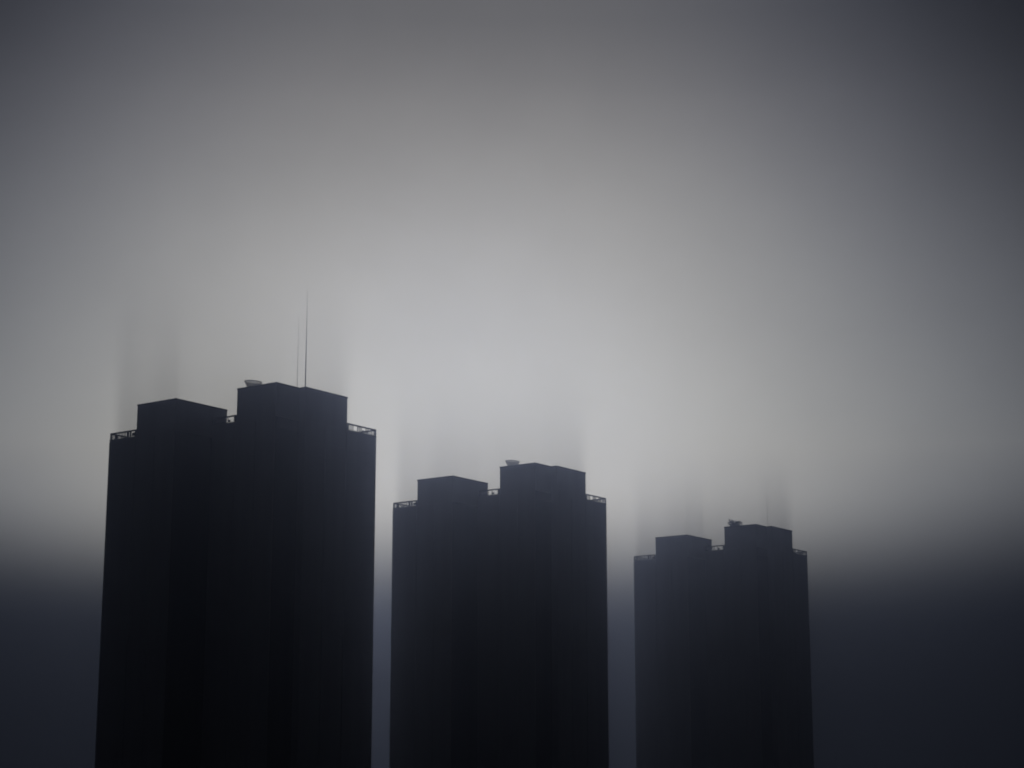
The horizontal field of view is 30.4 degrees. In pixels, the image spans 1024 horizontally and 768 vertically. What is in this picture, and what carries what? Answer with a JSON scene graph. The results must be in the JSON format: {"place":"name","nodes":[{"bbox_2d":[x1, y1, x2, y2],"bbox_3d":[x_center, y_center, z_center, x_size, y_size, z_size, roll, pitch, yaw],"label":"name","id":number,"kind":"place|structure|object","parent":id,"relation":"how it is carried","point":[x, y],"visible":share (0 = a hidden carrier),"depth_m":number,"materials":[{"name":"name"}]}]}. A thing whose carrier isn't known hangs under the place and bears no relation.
{"place":"outdoors","nodes":[
{"label":"outdoors","id":0,"kind":"place"},
{"bbox_2d":[0,0,1023,767],"label":"sky","id":1,"kind":"structure","parent":0,"point":[684,257],"materials":[{"name":"grey"}]},
{"bbox_3d":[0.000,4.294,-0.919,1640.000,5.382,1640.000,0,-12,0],"label":"ground","id":2,"kind":"structure","parent":0,"visible":0},
{"bbox_2d":[95,382,376,767],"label":"residential tower","id":3,"kind":"structure","parent":2,"relation":"on","point":[237,617],"depth_m":443.22,"materials":[{"name":"concrete"}]},
{"bbox_2d":[305,290,307,386],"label":"antenna mast","id":4,"kind":"object","parent":3,"relation":"on","point":[306,350],"visible":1,"depth_m":453.48,"materials":[{"name":"metal"}]},
{"bbox_2d":[389,462,608,767],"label":"residential tower","id":5,"kind":"structure","parent":2,"relation":"on","point":[499,636],"depth_m":544.69,"materials":[{"name":"concrete"}]},
{"bbox_2d":[634,524,813,767],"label":"residential tower","id":6,"kind":"structure","parent":2,"relation":"on","point":[722,662],"depth_m":659.86,"materials":[{"name":"concrete"}]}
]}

